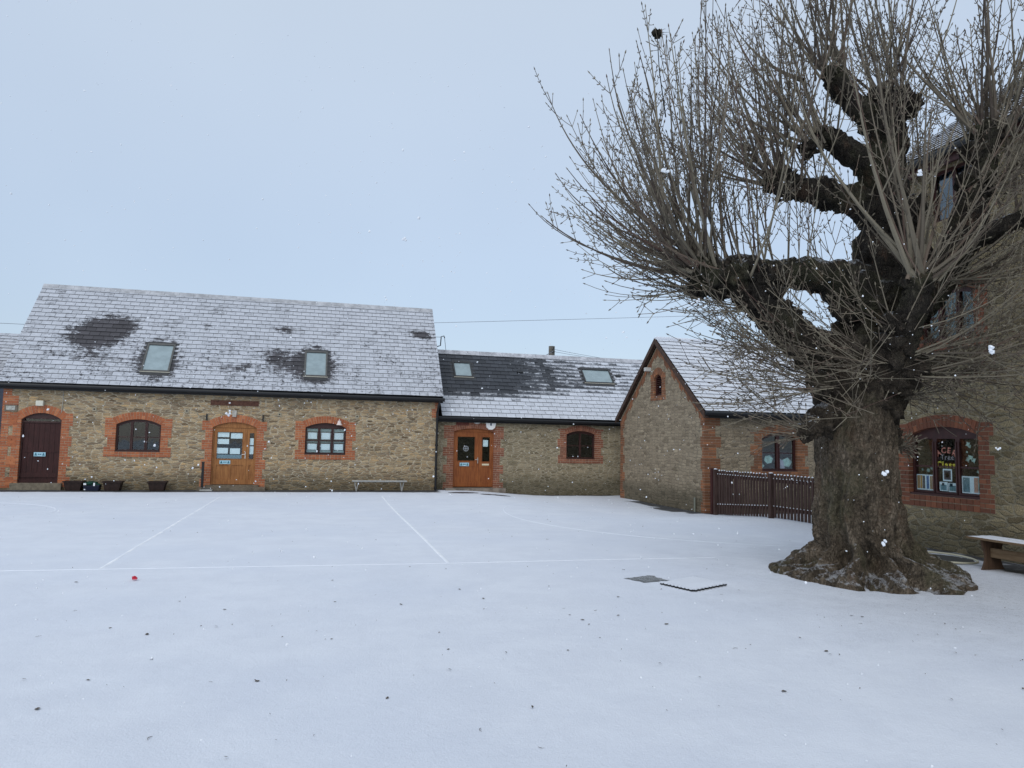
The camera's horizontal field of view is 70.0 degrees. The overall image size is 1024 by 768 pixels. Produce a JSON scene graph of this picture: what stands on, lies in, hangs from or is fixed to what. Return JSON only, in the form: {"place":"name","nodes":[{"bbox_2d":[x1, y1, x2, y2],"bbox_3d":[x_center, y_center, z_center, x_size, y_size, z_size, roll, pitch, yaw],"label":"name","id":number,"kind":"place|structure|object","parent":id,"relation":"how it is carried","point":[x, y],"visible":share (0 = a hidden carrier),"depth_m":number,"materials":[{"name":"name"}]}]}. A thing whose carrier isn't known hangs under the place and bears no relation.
{"place":"outdoors","nodes":[
{"label":"outdoors","id":0,"kind":"place"},
{"bbox_2d":[199,488,212,490],"bbox_3d":[-9.356,3.227,22.368,0.360,0.100,0.200,2,-5,-15],"label":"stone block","id":1,"kind":"object","parent":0,"point":[205,489],"visible":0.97,"depth_m":22.34,"materials":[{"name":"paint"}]},
{"bbox_2d":[0,0,1000,766],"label":"falling snow","id":2,"kind":"structure","parent":0,"point":[990,348],"depth_m":5.83,"materials":[{"name":"white snow"}]},
{"bbox_2d":[0,490,1023,767],"bbox_3d":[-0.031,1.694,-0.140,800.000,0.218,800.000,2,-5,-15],"label":"ground","id":3,"kind":"structure","parent":0,"point":[922,694],"depth_m":5.92,"materials":[{"name":"white snow"}]},
{"bbox_2d":[0,333,19,433],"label":"neighbour building","id":4,"kind":"structure","parent":3,"relation":"on","point":[7,342],"depth_m":25.12,"materials":[{"name":"grey brick"}]},
{"bbox_2d":[4,503,56,519],"bbox_3d":[-10.917,2.627,14.834,2.752,0.014,5.950,2,-5,-15],"label":"court line","id":5,"kind":"object","parent":3,"relation":"on","point":[36,515],"visible":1,"depth_m":15.46,"materials":[{"name":"white paint"}]},
{"bbox_2d":[62,480,85,490],"bbox_3d":[-12.931,3.005,21.595,0.536,0.285,0.406,2,-5,-15],"label":"planter","id":6,"kind":"object","parent":3,"relation":"on","point":[69,485],"visible":0.99,"depth_m":21.45,"materials":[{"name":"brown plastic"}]},
{"bbox_2d":[83,481,101,490],"bbox_3d":[-12.434,3.019,21.656,0.516,0.286,0.313,2,-5,-15],"label":"storage crate","id":7,"kind":"object","parent":3,"relation":"on","point":[92,486],"visible":1,"depth_m":21.56,"materials":[{"name":"blue plastic"}]},
{"bbox_2d":[102,481,124,490],"bbox_3d":[-11.927,3.046,21.861,0.536,0.285,0.406,2,-5,-15],"label":"planter","id":8,"kind":"object","parent":3,"relation":"on","point":[112,485],"visible":1,"depth_m":21.71,"materials":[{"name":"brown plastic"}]},
{"bbox_2d":[147,481,168,490],"bbox_3d":[-10.748,3.093,22.172,0.536,0.285,0.406,2,-5,-15],"label":"planter","id":9,"kind":"object","parent":3,"relation":"on","point":[157,485],"visible":1,"depth_m":22.03,"materials":[{"name":"brown plastic"}]},
{"bbox_2d":[99,497,219,568],"bbox_3d":[-6.544,2.686,14.557,0.081,0.012,11.780,2,-5,-15],"label":"court line","id":10,"kind":"object","parent":3,"relation":"on","point":[117,558],"visible":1,"depth_m":11.49,"materials":[{"name":"paint"}]},
{"bbox_2d":[201,462,204,486],"bbox_3d":[-9.568,2.876,22.598,0.090,0.930,0.090,2,-5,-15],"label":"iron post","id":11,"kind":"object","parent":3,"relation":"on","point":[202,475],"visible":0.82,"depth_m":22.58,"materials":[{"name":"black metal"}]},
{"bbox_2d":[0,284,444,490],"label":"stone barn","id":12,"kind":"structure","parent":3,"relation":"on","point":[98,351],"depth_m":23.72,"materials":[{"name":"beige stone"}]},
{"bbox_2d":[18,423,60,482],"bbox_3d":[-14.083,1.990,21.856,1.066,1.910,0.105,2,-5,-15],"label":"door","id":13,"kind":"structure","parent":12,"relation":"in","point":[41,441],"depth_m":21.83,"materials":[{"name":"brown wood"}]},
{"bbox_2d":[115,419,160,451],"bbox_3d":[-11.504,1.590,22.538,1.268,1.000,0.141,2,-5,-15],"label":"window","id":14,"kind":"structure","parent":12,"relation":"in","point":[146,437],"depth_m":22.52,"materials":[{"name":"brown paint"}]},
{"bbox_2d":[212,427,247,483],"bbox_3d":[-8.935,2.278,23.153,0.974,1.777,0.116,2,-5,-15],"label":"door","id":15,"kind":"structure","parent":12,"relation":"in","point":[225,471],"depth_m":23.17,"materials":[{"name":"brown wood"}]},
{"bbox_2d":[245,428,254,483],"bbox_3d":[-8.354,2.304,23.339,0.234,1.777,0.053,2,-5,-15],"label":"door","id":16,"kind":"structure","parent":12,"relation":"in","point":[250,441],"depth_m":23.32,"materials":[{"name":"brown wood"}]},
{"bbox_2d":[304,423,345,454],"bbox_3d":[-6.111,1.799,23.966,1.293,1.035,0.146,2,-5,-15],"label":"window","id":17,"kind":"structure","parent":12,"relation":"in","point":[322,427],"depth_m":24.00,"materials":[{"name":"brown paint"}]},
{"bbox_2d":[0,557,714,570],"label":"court line","id":18,"kind":"object","parent":3,"relation":"on","point":[348,564],"visible":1,"depth_m":9.45,"materials":[{"name":"white paint"}]},
{"bbox_2d":[352,480,406,490],"bbox_3d":[-4.314,3.316,23.798,1.760,0.347,0.270,2,-5,-15],"label":"metal bench","id":19,"kind":"object","parent":3,"relation":"on","point":[399,481],"visible":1,"depth_m":23.74,"materials":[{"name":"metal"}]},
{"bbox_2d":[382,496,449,562],"bbox_3d":[-2.361,2.855,15.679,0.110,0.023,12.152,2,-5,-14],"label":"court line","id":20,"kind":"object","parent":3,"relation":"on","point":[431,546],"visible":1,"depth_m":12.32,"materials":[{"name":"paint"}]},
{"bbox_2d":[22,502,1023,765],"bbox_3d":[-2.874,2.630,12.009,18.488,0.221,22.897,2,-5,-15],"label":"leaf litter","id":21,"kind":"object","parent":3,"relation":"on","point":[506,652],"visible":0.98,"depth_m":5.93,"materials":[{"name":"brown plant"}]},
{"bbox_2d":[436,349,642,494],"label":"stone wing","id":22,"kind":"structure","parent":3,"relation":"on","point":[593,391],"depth_m":26.60,"materials":[{"name":"brown stone"}]},
{"bbox_2d":[454,432,478,486],"bbox_3d":[-1.589,2.626,25.559,0.864,1.907,0.116,2,-5,-15],"label":"door","id":23,"kind":"structure","parent":22,"relation":"in","point":[467,475],"depth_m":25.56,"materials":[{"name":"orange wood"}]},
{"bbox_2d":[478,432,491,486],"bbox_3d":[-0.949,2.654,25.757,0.464,1.907,0.060,2,-5,-15],"label":"door","id":24,"kind":"structure","parent":22,"relation":"in","point":[484,467],"depth_m":25.73,"materials":[{"name":"orange wood"}]},
{"bbox_2d":[566,431,594,458],"bbox_3d":[2.484,2.229,26.697,1.108,1.020,0.141,2,-5,-15],"label":"window","id":25,"kind":"structure","parent":22,"relation":"in","point":[579,453],"depth_m":26.70,"materials":[{"name":"brown paint"}]},
{"bbox_2d":[549,346,554,354],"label":"utility pole","id":26,"kind":"object","parent":3,"relation":"on","point":[551,348],"visible":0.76,"depth_m":40.13,"materials":[{"name":"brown wood"}]},
{"bbox_2d":[625,575,667,581],"bbox_3d":[1.638,2.346,8.794,0.461,0.002,0.383,4,-6,-36],"label":"bare patch","id":27,"kind":"object","parent":3,"relation":"on","point":[649,578],"visible":1,"depth_m":8.81,"materials":[{"name":"grey asphalt"}]},
{"bbox_2d":[503,503,802,546],"bbox_3d":[1.732,2.965,15.775,2.859,0.075,10.022,4,-5,-29],"label":"court line","id":28,"kind":"object","parent":3,"relation":"on","point":[639,536],"visible":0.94,"depth_m":13.14,"materials":[{"name":"white paint"}]},
{"bbox_2d":[660,576,726,590],"bbox_3d":[2.107,2.320,8.499,0.699,0.022,0.512,5,-6,-40],"label":"foam mat","id":29,"kind":"object","parent":3,"relation":"on","point":[692,583],"visible":0.99,"depth_m":8.44,"materials":[{"name":"white"}]},
{"bbox_2d":[615,337,814,512],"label":"gabled building","id":30,"kind":"structure","parent":3,"relation":"on","point":[668,425],"depth_m":21.80,"materials":[{"name":"grey stone"}]},
{"bbox_2d":[762,433,796,471],"bbox_3d":[7.615,1.949,20.937,1.158,1.100,0.156,2,-5,-15],"label":"window","id":31,"kind":"structure","parent":30,"relation":"in","point":[779,463],"depth_m":20.95,"materials":[{"name":"paint"}]},
{"bbox_2d":[710,468,736,514],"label":"slatted gate","id":32,"kind":"structure","parent":3,"relation":"on","point":[711,491],"depth_m":19.72,"materials":[{"name":"brown wood"}]},
{"bbox_2d":[713,468,813,522],"bbox_3d":[6.251,2.797,16.567,0.113,1.534,6.315,2,-5,-15],"label":"picket fence","id":33,"kind":"object","parent":3,"relation":"on","point":[776,503],"visible":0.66,"depth_m":17.46,"materials":[{"name":"brown wood"}]},
{"bbox_2d":[528,0,1023,594],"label":"tree","id":34,"kind":"object","parent":3,"relation":"on","point":[866,366],"visible":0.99,"depth_m":9.26,"materials":[{"name":"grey plant"}]},
{"bbox_2d":[651,28,666,116],"bbox_3d":[1.882,-3.994,9.363,0.225,1.165,0.206,2,-5,-15],"label":"twig ball","id":35,"kind":"object","parent":34,"relation":"attached to","point":[658,32],"visible":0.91,"depth_m":9.37,"materials":[{"name":"black plant"}]},
{"bbox_2d":[928,551,978,563],"bbox_3d":[6.385,2.611,11.004,1.087,0.051,1.087,2,-5,-15],"label":"hoop","id":36,"kind":"object","parent":3,"relation":"on","point":[977,561],"visible":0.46,"depth_m":11.09,"materials":[{"name":"beige plastic"}]},
{"bbox_2d":[935,554,974,561],"bbox_3d":[6.382,2.625,11.001,1.033,0.004,1.025,2,-5,-15],"label":"bare patch","id":37,"kind":"object","parent":3,"relation":"on","point":[951,558],"visible":0.37,"depth_m":10.96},
{"bbox_2d":[898,80,1023,564],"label":"tall stone building","id":38,"kind":"structure","parent":3,"relation":"on","point":[985,497],"depth_m":11.67,"materials":[{"name":"beige stone"}]},
{"bbox_2d":[910,427,979,499],"bbox_3d":[7.143,1.277,12.037,0.141,1.140,1.398,2,-5,-15],"label":"window","id":39,"kind":"structure","parent":38,"relation":"in","point":[962,488],"depth_m":12.04,"materials":[{"name":"paint"}]},
{"bbox_2d":[920,286,972,343],"bbox_3d":[7.226,-1.160,12.092,0.141,0.870,1.098,2,-5,-15],"label":"window","id":40,"kind":"structure","parent":38,"relation":"in","point":[967,289],"depth_m":12.00,"materials":[{"name":"paint"}]},
{"bbox_2d":[933,162,966,222],"bbox_3d":[7.371,-3.173,12.105,0.120,0.880,0.850,2,-5,-15],"label":"window","id":41,"kind":"structure","parent":38,"relation":"in","point":[960,167],"depth_m":12.35,"materials":[{"name":"glass"}]},
{"bbox_2d":[966,535,1023,569],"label":"wooden bench","id":42,"kind":"object","parent":3,"relation":"on","point":[994,553],"visible":1,"depth_m":10.03,"materials":[{"name":"brown wood"}]},
{"bbox_2d":[0,0,1023,359],"label":"sky","id":43,"kind":"structure","parent":0,"point":[224,176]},
{"bbox_2d":[439,311,828,322],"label":"overhead wire","id":44,"kind":"object","parent":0,"point":[571,319],"visible":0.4,"depth_m":44.81,"materials":[{"name":"grey"}]}
]}

